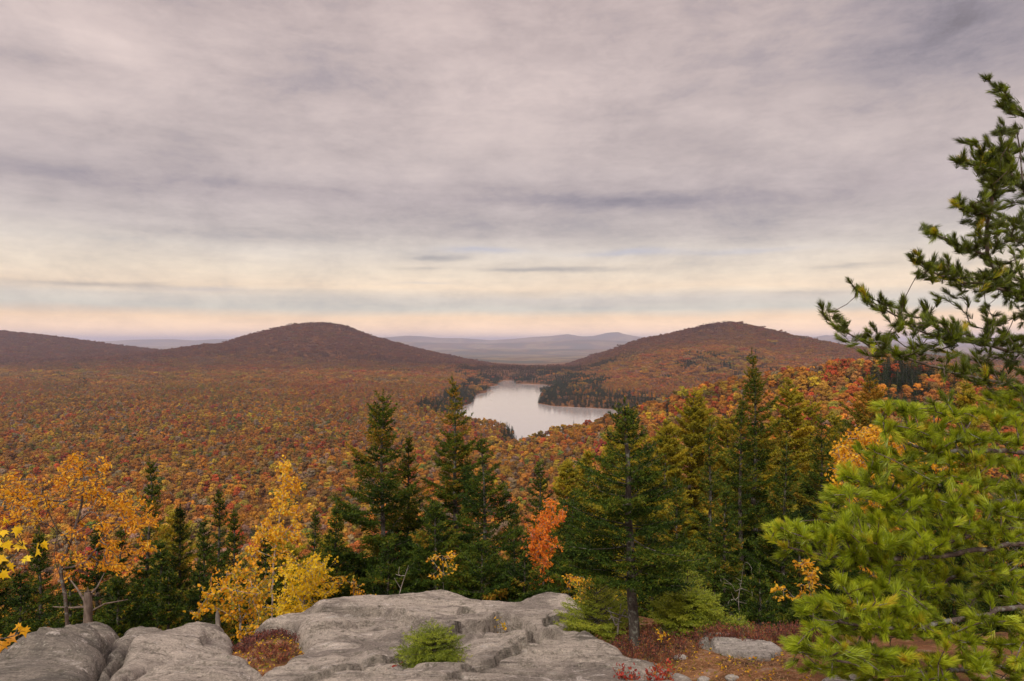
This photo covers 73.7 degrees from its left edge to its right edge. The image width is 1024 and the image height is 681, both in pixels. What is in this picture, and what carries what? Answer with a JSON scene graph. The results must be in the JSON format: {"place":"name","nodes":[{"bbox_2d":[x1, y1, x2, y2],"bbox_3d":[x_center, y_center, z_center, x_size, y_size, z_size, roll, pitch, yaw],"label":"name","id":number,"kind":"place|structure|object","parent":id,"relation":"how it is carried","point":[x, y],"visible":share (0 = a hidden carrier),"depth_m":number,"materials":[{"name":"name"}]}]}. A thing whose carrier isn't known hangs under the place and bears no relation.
{"place":"outdoors","nodes":[
{"label":"outdoors","id":0,"kind":"place"},
{"bbox_2d":[390,617,473,668],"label":"young spruce","id":1,"kind":"object","parent":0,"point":[428,645],"visible":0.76,"depth_m":5.06,"materials":[{"name":"green plant"}]},
{"bbox_2d":[426,550,458,589],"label":"leafy sapling","id":2,"kind":"object","parent":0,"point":[451,556],"visible":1,"depth_m":11.60,"materials":[{"name":"yellow plant"}]},
{"bbox_2d":[0,325,1023,610],"bbox_3d":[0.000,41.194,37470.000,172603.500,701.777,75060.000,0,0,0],"label":"valley terrain","id":3,"kind":"structure","parent":0,"point":[560,349],"depth_m":7292.81,"materials":[{"name":"plant"}]},
{"bbox_2d":[0,540,38,640],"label":"spruce tree","id":4,"kind":"object","parent":3,"relation":"on","point":[5,583],"visible":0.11,"depth_m":14.69,"materials":[{"name":"green plant"}]},
{"bbox_2d":[0,517,48,578],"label":"maple branch","id":5,"kind":"object","parent":3,"relation":"on","point":[20,544],"visible":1,"depth_m":2.88,"materials":[{"name":"plant"}]},
{"bbox_2d":[0,451,160,625],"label":"beech tree","id":6,"kind":"object","parent":3,"relation":"on","point":[124,504],"visible":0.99,"depth_m":8.97,"materials":[{"name":"orange plant"}]},
{"bbox_2d":[53,573,127,622],"bbox_3d":[-6.300,3.982,10.069,1.128,1.026,0.274,0,0,0],"label":"tree stump","id":7,"kind":"object","parent":3,"relation":"on","point":[87,606],"visible":0.75,"depth_m":9.99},
{"bbox_2d":[62,520,146,627],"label":"spruce tree","id":8,"kind":"object","parent":3,"relation":"on","point":[92,574],"visible":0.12,"depth_m":13.96,"materials":[{"name":"green plant"}]},
{"bbox_2d":[93,574,158,637],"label":"spruce tree","id":9,"kind":"object","parent":3,"relation":"on","point":[119,592],"visible":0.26,"depth_m":10.82,"materials":[{"name":"green plant"}]},
{"bbox_2d":[124,539,198,629],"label":"spruce tree","id":10,"kind":"object","parent":3,"relation":"on","point":[144,592],"visible":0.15,"depth_m":12.75,"materials":[{"name":"green plant"}]},
{"bbox_2d":[150,564,191,630],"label":"spruce tree","id":11,"kind":"object","parent":3,"relation":"on","point":[165,598],"visible":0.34,"depth_m":11.15,"materials":[{"name":"green plant"}]},
{"bbox_2d":[148,509,198,618],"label":"golden pine","id":12,"kind":"object","parent":3,"relation":"on","point":[170,518],"visible":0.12,"depth_m":30.10,"materials":[{"name":"green plant"}]},
{"bbox_2d":[163,504,205,622],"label":"spruce tree","id":13,"kind":"object","parent":3,"relation":"on","point":[179,548],"visible":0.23,"depth_m":16.26,"materials":[{"name":"green plant"}]},
{"bbox_2d":[175,558,244,645],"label":"spruce tree","id":14,"kind":"object","parent":3,"relation":"on","point":[209,615],"visible":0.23,"depth_m":11.84,"materials":[{"name":"green plant"}]},
{"bbox_2d":[183,557,283,642],"bbox_3d":[-3.615,3.479,8.928,1.189,1.504,2.784,0,0,-31],"label":"yellow shrub","id":15,"kind":"object","parent":3,"relation":"on","point":[260,595],"visible":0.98,"depth_m":8.94,"materials":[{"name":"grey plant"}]},
{"bbox_2d":[212,509,259,632],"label":"spruce tree","id":16,"kind":"object","parent":3,"relation":"on","point":[233,537],"visible":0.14,"depth_m":16.50,"materials":[{"name":"green plant"}]},
{"bbox_2d":[240,455,310,617],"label":"birch tree","id":17,"kind":"object","parent":3,"relation":"on","point":[274,534],"visible":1,"depth_m":10.24,"materials":[{"name":"yellow plant"}]},
{"bbox_2d":[239,530,320,623],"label":"golden pine","id":18,"kind":"object","parent":3,"relation":"on","point":[296,551],"visible":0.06,"depth_m":21.74,"materials":[{"name":"yellow plant"}]},
{"bbox_2d":[258,549,344,616],"bbox_3d":[-3.722,4.489,12.281,1.451,2.090,3.224,0,0,-28],"label":"yellow shrub","id":19,"kind":"object","parent":3,"relation":"on","point":[304,589],"visible":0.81,"depth_m":11.85,"materials":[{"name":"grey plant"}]},
{"bbox_2d":[297,509,323,606],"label":"spruce tree","id":20,"kind":"object","parent":3,"relation":"on","point":[315,528],"visible":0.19,"depth_m":18.86,"materials":[{"name":"green plant"}]},
{"bbox_2d":[295,533,354,588],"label":"golden pine","id":21,"kind":"object","parent":3,"relation":"on","point":[321,547],"depth_m":23.86,"materials":[{"name":"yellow plant"}]},
{"bbox_2d":[313,501,368,597],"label":"spruce tree","id":22,"kind":"object","parent":3,"relation":"on","point":[337,513],"visible":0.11,"depth_m":13.07,"materials":[{"name":"green plant"}]},
{"bbox_2d":[317,389,439,595],"bbox_3d":[-3.095,4.791,14.153,3.577,7.599,3.441,0,0,-35],"label":"spruce tree","id":23,"kind":"object","parent":3,"relation":"on","point":[376,492],"visible":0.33,"depth_m":14.21,"materials":[{"name":"green plant"}]},
{"bbox_2d":[364,537,424,594],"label":"spruce tree","id":24,"kind":"object","parent":3,"relation":"on","point":[381,578],"visible":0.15,"depth_m":12.15,"materials":[{"name":"green plant"}]},
{"bbox_2d":[383,497,497,600],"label":"spruce tree","id":25,"kind":"object","parent":3,"relation":"on","point":[437,544],"visible":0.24,"depth_m":12.68,"materials":[{"name":"green plant"}]},
{"bbox_2d":[416,374,515,598],"bbox_3d":[-1.378,4.670,16.355,2.328,7.736,2.874,0,0,-37],"label":"spruce tree","id":26,"kind":"object","parent":3,"relation":"on","point":[455,488],"visible":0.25,"depth_m":16.21,"materials":[{"name":"green plant"}]},
{"bbox_2d":[0,321,1023,629],"bbox_3d":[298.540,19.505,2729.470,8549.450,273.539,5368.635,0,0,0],"label":"autumn forest","id":27,"kind":"object","parent":3,"relation":"on","point":[112,399],"visible":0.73,"depth_m":1093.06,"materials":[{"name":"plant"}]},
{"bbox_2d":[491,512,558,592],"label":"spruce tree","id":28,"kind":"object","parent":3,"relation":"on","point":[512,554],"visible":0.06,"depth_m":16.97,"materials":[{"name":"green plant"}]},
{"bbox_2d":[520,458,563,573],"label":"spruce tree","id":29,"kind":"object","parent":3,"relation":"on","point":[537,504],"visible":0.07,"depth_m":20.94,"materials":[{"name":"green plant"}]},
{"bbox_2d":[541,458,590,570],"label":"golden pine","id":30,"kind":"object","parent":3,"relation":"on","point":[566,483],"visible":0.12,"depth_m":37.97,"materials":[{"name":"green plant"}]},
{"bbox_2d":[531,488,608,618],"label":"spruce tree","id":31,"kind":"object","parent":3,"relation":"on","point":[554,568],"visible":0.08,"depth_m":17.60,"materials":[{"name":"green plant"}]},
{"bbox_2d":[570,449,600,541],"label":"golden pine","id":32,"kind":"object","parent":3,"relation":"on","point":[586,458],"visible":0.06,"depth_m":43.93,"materials":[{"name":"green plant"}]},
{"bbox_2d":[579,425,625,606],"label":"golden pine","id":33,"kind":"object","parent":3,"relation":"on","point":[606,439],"visible":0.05,"depth_m":33.93,"materials":[{"name":"green plant"}]},
{"bbox_2d":[591,403,646,602],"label":"golden pine","id":34,"kind":"object","parent":3,"relation":"on","point":[612,486],"visible":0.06,"depth_m":30.05,"materials":[{"name":"green plant"}]},
{"bbox_2d":[595,434,662,595],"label":"golden pine","id":35,"kind":"object","parent":3,"relation":"on","point":[649,439],"visible":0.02,"depth_m":39.70,"materials":[{"name":"green plant"}]},
{"bbox_2d":[558,396,718,648],"bbox_3d":[1.247,2.163,7.036,1.406,3.194,1.560,0,0,-44],"label":"spruce tree","id":36,"kind":"object","parent":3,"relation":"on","point":[652,552],"visible":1,"depth_m":6.98,"materials":[{"name":"green plant"}]},
{"bbox_2d":[593,492,691,612],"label":"golden pine","id":37,"kind":"object","parent":3,"relation":"on","point":[659,515],"visible":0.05,"depth_m":25.62,"materials":[{"name":"green plant"}]},
{"bbox_2d":[611,530,681,618],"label":"spruce tree","id":38,"kind":"object","parent":3,"relation":"on","point":[641,611],"visible":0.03,"depth_m":11.97,"materials":[{"name":"green plant"}]},
{"bbox_2d":[641,416,701,574],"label":"golden pine","id":39,"kind":"object","parent":3,"relation":"on","point":[667,448],"visible":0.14,"depth_m":35.38,"materials":[{"name":"green plant"}]},
{"bbox_2d":[663,386,726,574],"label":"golden pine","id":40,"kind":"object","parent":3,"relation":"on","point":[692,436],"visible":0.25,"depth_m":37.76,"materials":[{"name":"green plant"}]},
{"bbox_2d":[684,407,725,530],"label":"golden pine","id":41,"kind":"object","parent":3,"relation":"on","point":[712,417],"visible":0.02,"depth_m":41.95,"materials":[{"name":"green plant"}]},
{"bbox_2d":[684,413,748,575],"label":"golden pine","id":42,"kind":"object","parent":3,"relation":"on","point":[722,435],"visible":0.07,"depth_m":36.19,"materials":[{"name":"green plant"}]},
{"bbox_2d":[684,485,767,623],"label":"spruce tree","id":43,"kind":"object","parent":3,"relation":"on","point":[722,550],"visible":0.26,"depth_m":13.53,"materials":[{"name":"green plant"}]},
{"bbox_2d":[703,432,797,572],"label":"golden pine","id":44,"kind":"object","parent":3,"relation":"on","point":[771,454],"visible":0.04,"depth_m":29.62,"materials":[{"name":"green plant"}]},
{"bbox_2d":[697,348,816,600],"bbox_3d":[7.408,6.460,20.260,3.896,12.559,4.215,0,0,0],"label":"spruce tree","id":45,"kind":"object","parent":3,"relation":"on","point":[760,453],"visible":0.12,"depth_m":19.73,"materials":[{"name":"green plant"}]},
{"bbox_2d":[739,441,817,619],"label":"spruce tree","id":46,"kind":"object","parent":3,"relation":"on","point":[786,484],"visible":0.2,"depth_m":17.18,"materials":[{"name":"green plant"}]},
{"bbox_2d":[762,377,820,525],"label":"golden pine","id":47,"kind":"object","parent":3,"relation":"on","point":[793,416],"visible":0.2,"depth_m":33.54,"materials":[{"name":"green plant"}]},
{"bbox_2d":[789,398,834,511],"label":"golden pine","id":48,"kind":"object","parent":3,"relation":"on","point":[811,413],"visible":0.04,"depth_m":43.58,"materials":[{"name":"green plant"}]},
{"bbox_2d":[813,385,832,399],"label":"autumn tree","id":49,"kind":"object","parent":3,"relation":"on","point":[825,390],"visible":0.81,"depth_m":439.99,"materials":[{"name":"orange plant"}]},
{"bbox_2d":[801,413,846,514],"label":"golden pine","id":50,"kind":"object","parent":3,"relation":"on","point":[834,419],"visible":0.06,"depth_m":39.98,"materials":[{"name":"green plant"}]},
{"bbox_2d":[787,411,865,591],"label":"spruce tree","id":51,"kind":"object","parent":3,"relation":"on","point":[809,490],"visible":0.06,"depth_m":21.03,"materials":[{"name":"green plant"}]},
{"bbox_2d":[809,477,882,621],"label":"spruce tree","id":52,"kind":"object","parent":3,"relation":"on","point":[826,574],"visible":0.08,"depth_m":15.02,"materials":[{"name":"green plant"}]},
{"bbox_2d":[813,372,931,595],"bbox_3d":[13.114,8.141,25.260,4.770,13.981,4.825,0,0,0],"label":"spruce tree","id":53,"kind":"object","parent":3,"relation":"on","point":[862,417],"visible":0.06,"depth_m":25.21,"materials":[{"name":"green plant"}]},
{"bbox_2d":[841,567,904,635],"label":"spruce tree","id":54,"kind":"object","parent":3,"relation":"on","point":[882,596],"visible":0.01,"depth_m":9.75,"materials":[{"name":"green plant"}]},
{"bbox_2d":[900,412,953,571],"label":"golden pine","id":55,"kind":"object","parent":3,"relation":"on","point":[923,422],"depth_m":29.47,"materials":[{"name":"green plant"}]},
{"bbox_2d":[877,445,1006,623],"bbox_3d":[10.076,6.000,16.097,3.756,7.550,3.038,0,0,0],"label":"spruce tree","id":56,"kind":"object","parent":3,"relation":"on","point":[934,529],"visible":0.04,"depth_m":15.91,"materials":[{"name":"green plant"}]},
{"bbox_2d":[904,541,999,633],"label":"spruce tree","id":57,"kind":"object","parent":3,"relation":"on","point":[951,611],"visible":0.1,"depth_m":9.69,"materials":[{"name":"green plant"}]},
{"bbox_2d":[929,382,997,606],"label":"golden pine","id":58,"kind":"object","parent":3,"relation":"on","point":[967,396],"visible":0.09,"depth_m":25.97,"materials":[{"name":"green plant"}]},
{"bbox_2d":[947,455,1023,632],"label":"spruce tree","id":59,"kind":"object","parent":3,"relation":"on","point":[999,586],"visible":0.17,"depth_m":12.00,"materials":[{"name":"green plant"}]},
{"bbox_2d":[0,0,1023,341],"label":"sky","id":60,"kind":"structure","parent":0,"point":[170,169],"materials":[{"name":"grey"}]},
{"bbox_2d":[456,380,617,440],"bbox_3d":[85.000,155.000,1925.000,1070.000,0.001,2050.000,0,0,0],"label":"lake water","id":61,"kind":"structure","parent":0,"point":[520,410],"depth_m":1511.63,"materials":[{"name":"grey liquid"}]},
{"bbox_2d":[232,616,1022,680],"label":"ground","id":62,"kind":"structure","parent":0,"point":[928,645],"depth_m":6.00,"materials":[{"name":"soil"}]},
{"bbox_2d":[0,622,30,651],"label":"maple branch","id":63,"kind":"object","parent":62,"relation":"on","point":[10,638],"visible":1,"depth_m":2.89,"materials":[{"name":"plant"}]},
{"bbox_2d":[0,569,53,649],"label":"spruce tree","id":64,"kind":"object","parent":62,"relation":"on","point":[16,602],"visible":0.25,"depth_m":10.96,"materials":[{"name":"green plant"}]},
{"bbox_2d":[1,525,64,642],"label":"spruce tree","id":65,"kind":"object","parent":62,"relation":"on","point":[38,569],"visible":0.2,"depth_m":13.01,"materials":[{"name":"green plant"}]},
{"bbox_2d":[0,622,118,680],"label":"boulder","id":66,"kind":"object","parent":62,"relation":"on","point":[77,652],"visible":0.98,"depth_m":5.46,"materials":[{"name":"stone"}]},
{"bbox_2d":[45,552,83,627],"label":"spruce tree","id":67,"kind":"object","parent":62,"relation":"on","point":[76,614],"visible":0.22,"depth_m":11.17,"materials":[{"name":"green plant"}]},
{"bbox_2d":[101,526,153,632],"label":"spruce tree","id":68,"kind":"object","parent":62,"relation":"on","point":[119,534],"visible":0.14,"depth_m":12.57,"materials":[{"name":"green plant"}]},
{"bbox_2d":[98,626,161,680],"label":"boulder","id":69,"kind":"object","parent":62,"relation":"on","point":[115,659],"visible":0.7,"depth_m":6.28,"materials":[{"name":"stone"}]},
{"bbox_2d":[125,456,181,628],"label":"spruce tree","id":70,"kind":"object","parent":62,"relation":"on","point":[144,573],"visible":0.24,"depth_m":15.41,"materials":[{"name":"green plant"}]},
{"bbox_2d":[109,621,233,680],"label":"rock slab","id":71,"kind":"object","parent":62,"relation":"on","point":[146,653],"visible":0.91,"depth_m":5.95,"materials":[{"name":"stone"}]},
{"bbox_2d":[133,654,261,680],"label":"rock slab","id":72,"kind":"object","parent":62,"relation":"on","point":[223,667],"visible":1,"depth_m":4.97,"materials":[{"name":"stone"}]},
{"bbox_2d":[183,489,245,642],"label":"spruce tree","id":73,"kind":"object","parent":62,"relation":"on","point":[219,518],"visible":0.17,"depth_m":15.12,"materials":[{"name":"green plant"}]},
{"bbox_2d":[187,517,243,640],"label":"spruce tree","id":74,"kind":"object","parent":62,"relation":"on","point":[209,550],"visible":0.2,"depth_m":13.43,"materials":[{"name":"green plant"}]},
{"bbox_2d":[231,529,296,635],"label":"spruce tree","id":75,"kind":"object","parent":62,"relation":"on","point":[263,563],"visible":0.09,"depth_m":14.46,"materials":[{"name":"green plant"}]},
{"bbox_2d":[309,546,351,603],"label":"spruce tree","id":76,"kind":"object","parent":62,"relation":"on","point":[330,560],"visible":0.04,"depth_m":12.82,"materials":[{"name":"green plant"}]},
{"bbox_2d":[315,575,375,595],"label":"leafy sapling","id":77,"kind":"object","parent":62,"relation":"on","point":[351,586],"visible":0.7,"depth_m":11.99,"materials":[{"name":"yellow plant"}]},
{"bbox_2d":[374,432,449,577],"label":"spruce tree","id":78,"kind":"object","parent":62,"relation":"on","point":[413,516],"visible":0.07,"depth_m":15.56,"materials":[{"name":"green plant"}]},
{"bbox_2d":[255,590,691,680],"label":"rock ledge","id":79,"kind":"object","parent":62,"relation":"on","point":[350,638],"visible":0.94,"depth_m":6.06,"materials":[{"name":"stone"}]},
{"bbox_2d":[644,658,675,680],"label":"blueberry shrub","id":80,"kind":"object","parent":79,"relation":"on","point":[665,673],"visible":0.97,"depth_m":4.79,"materials":[{"name":"red plant"}]},
{"bbox_2d":[433,537,529,601],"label":"spruce tree","id":81,"kind":"object","parent":62,"relation":"on","point":[493,589],"visible":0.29,"depth_m":11.90,"materials":[{"name":"green plant"}]},
{"bbox_2d":[453,433,527,590],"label":"spruce tree","id":82,"kind":"object","parent":62,"relation":"on","point":[479,504],"visible":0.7,"depth_m":13.50,"materials":[{"name":"green plant"}]},
{"bbox_2d":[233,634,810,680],"bbox_3d":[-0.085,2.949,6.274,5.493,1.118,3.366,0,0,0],"label":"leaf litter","id":83,"kind":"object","parent":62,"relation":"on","point":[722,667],"visible":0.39,"depth_m":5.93,"materials":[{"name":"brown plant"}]},
{"bbox_2d":[232,618,824,670],"bbox_3d":[-0.091,3.222,6.607,7.107,1.434,4.019,0,0,0],"label":"heath","id":84,"kind":"object","parent":62,"relation":"on","point":[647,629],"visible":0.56,"depth_m":6.78,"materials":[{"name":"red plant"}]},
{"bbox_2d":[494,551,586,618],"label":"spruce tree","id":85,"kind":"object","parent":62,"relation":"on","point":[523,591],"visible":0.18,"depth_m":11.92,"materials":[{"name":"green plant"}]},
{"bbox_2d":[520,497,567,590],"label":"maple sapling","id":86,"kind":"object","parent":62,"relation":"on","point":[533,547],"visible":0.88,"depth_m":14.11,"materials":[{"name":"orange plant"}]},
{"bbox_2d":[529,538,611,620],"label":"spruce tree","id":87,"kind":"object","parent":62,"relation":"on","point":[570,592],"visible":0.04,"depth_m":12.47,"materials":[{"name":"green plant"}]},
{"bbox_2d":[562,574,593,602],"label":"leafy sapling","id":88,"kind":"object","parent":62,"relation":"on","point":[575,579],"visible":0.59,"depth_m":10.57,"materials":[{"name":"yellow plant"}]},
{"bbox_2d":[572,631,597,639],"bbox_3d":[0.677,3.221,6.733,0.619,0.801,1.141,0,0,0],"label":"rock","id":89,"kind":"object","parent":62,"relation":"on","point":[583,635],"visible":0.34,"depth_m":6.65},
{"bbox_2d":[553,576,647,642],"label":"young spruce","id":90,"kind":"object","parent":62,"relation":"on","point":[601,621],"visible":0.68,"depth_m":7.62,"materials":[{"name":"green plant"}]},
{"bbox_2d":[613,663,642,680],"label":"blueberry shrub","id":91,"kind":"object","parent":62,"relation":"on","point":[621,674],"visible":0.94,"depth_m":4.82,"materials":[{"name":"red plant"}]},
{"bbox_2d":[648,474,706,596],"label":"spruce tree","id":92,"kind":"object","parent":62,"relation":"on","point":[676,515],"visible":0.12,"depth_m":15.88,"materials":[{"name":"green plant"}]},
{"bbox_2d":[643,577,727,636],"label":"young spruce","id":93,"kind":"object","parent":62,"relation":"on","point":[696,607],"visible":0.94,"depth_m":7.16,"materials":[{"name":"green plant"}]},
{"bbox_2d":[678,550,705,613],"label":"young spruce","id":94,"kind":"object","parent":62,"relation":"on","point":[689,574],"visible":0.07,"depth_m":8.68,"materials":[{"name":"green plant"}]},
{"bbox_2d":[686,419,739,611],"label":"spruce tree","id":95,"kind":"object","parent":62,"relation":"on","point":[708,505],"visible":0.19,"depth_m":16.91,"materials":[{"name":"green plant"}]},
{"bbox_2d":[695,555,737,627],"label":"spruce tree","id":96,"kind":"object","parent":62,"relation":"on","point":[713,575],"visible":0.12,"depth_m":10.76,"materials":[{"name":"green plant"}]},
{"bbox_2d":[625,635,817,680],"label":"needle litter","id":97,"kind":"object","parent":62,"relation":"on","point":[762,665],"visible":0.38,"depth_m":5.77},
{"bbox_2d":[719,613,755,632],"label":"young spruce","id":98,"kind":"object","parent":62,"relation":"on","point":[736,621],"visible":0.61,"depth_m":7.16,"materials":[{"name":"green plant"}]},
{"bbox_2d":[698,633,782,660],"bbox_3d":[2.162,3.171,6.428,0.904,0.933,1.485,0,0,0],"label":"rock block","id":99,"kind":"object","parent":62,"relation":"on","point":[761,650],"visible":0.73,"depth_m":6.29,"materials":[{"name":"stone"}]},
{"bbox_2d":[698,391,786,612],"bbox_3d":[6.507,6.508,18.306,3.256,10.319,3.600,0,0,0],"label":"spruce tree","id":100,"kind":"object","parent":62,"relation":"on","point":[739,484],"visible":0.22,"depth_m":18.53,"materials":[{"name":"green plant"}]},
{"bbox_2d":[722,562,790,634],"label":"spruce tree","id":101,"kind":"object","parent":62,"relation":"on","point":[755,603],"visible":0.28,"depth_m":10.37,"materials":[{"name":"green plant"}]},
{"bbox_2d":[761,513,832,633],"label":"spruce tree","id":102,"kind":"object","parent":62,"relation":"on","point":[793,587],"visible":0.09,"depth_m":11.95,"materials":[{"name":"green plant"}]},
{"bbox_2d":[773,576,823,629],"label":"spruce tree","id":103,"kind":"object","parent":62,"relation":"on","point":[777,618],"visible":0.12,"depth_m":9.83,"materials":[{"name":"green plant"}]},
{"bbox_2d":[770,558,829,624],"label":"leafy sapling","id":104,"kind":"object","parent":62,"relation":"on","point":[811,575],"visible":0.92,"depth_m":8.37,"materials":[{"name":"yellow plant"}]},
{"bbox_2d":[822,674,869,680],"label":"rock","id":105,"kind":"object","parent":62,"relation":"on","point":[853,677],"visible":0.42,"depth_m":4.87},
{"bbox_2d":[760,71,1023,680],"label":"pine tree","id":106,"kind":"object","parent":62,"relation":"on","point":[913,590],"visible":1,"depth_m":4.34,"materials":[{"name":"green plant"}]},
{"bbox_2d":[824,420,959,550],"bbox_3d":[5.543,2.416,10.192,1.836,2.479,3.050,0,0,43],"label":"maple tree","id":107,"kind":"object","parent":62,"relation":"on","point":[842,452],"visible":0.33,"depth_m":10.04,"materials":[{"name":"orange plant"}]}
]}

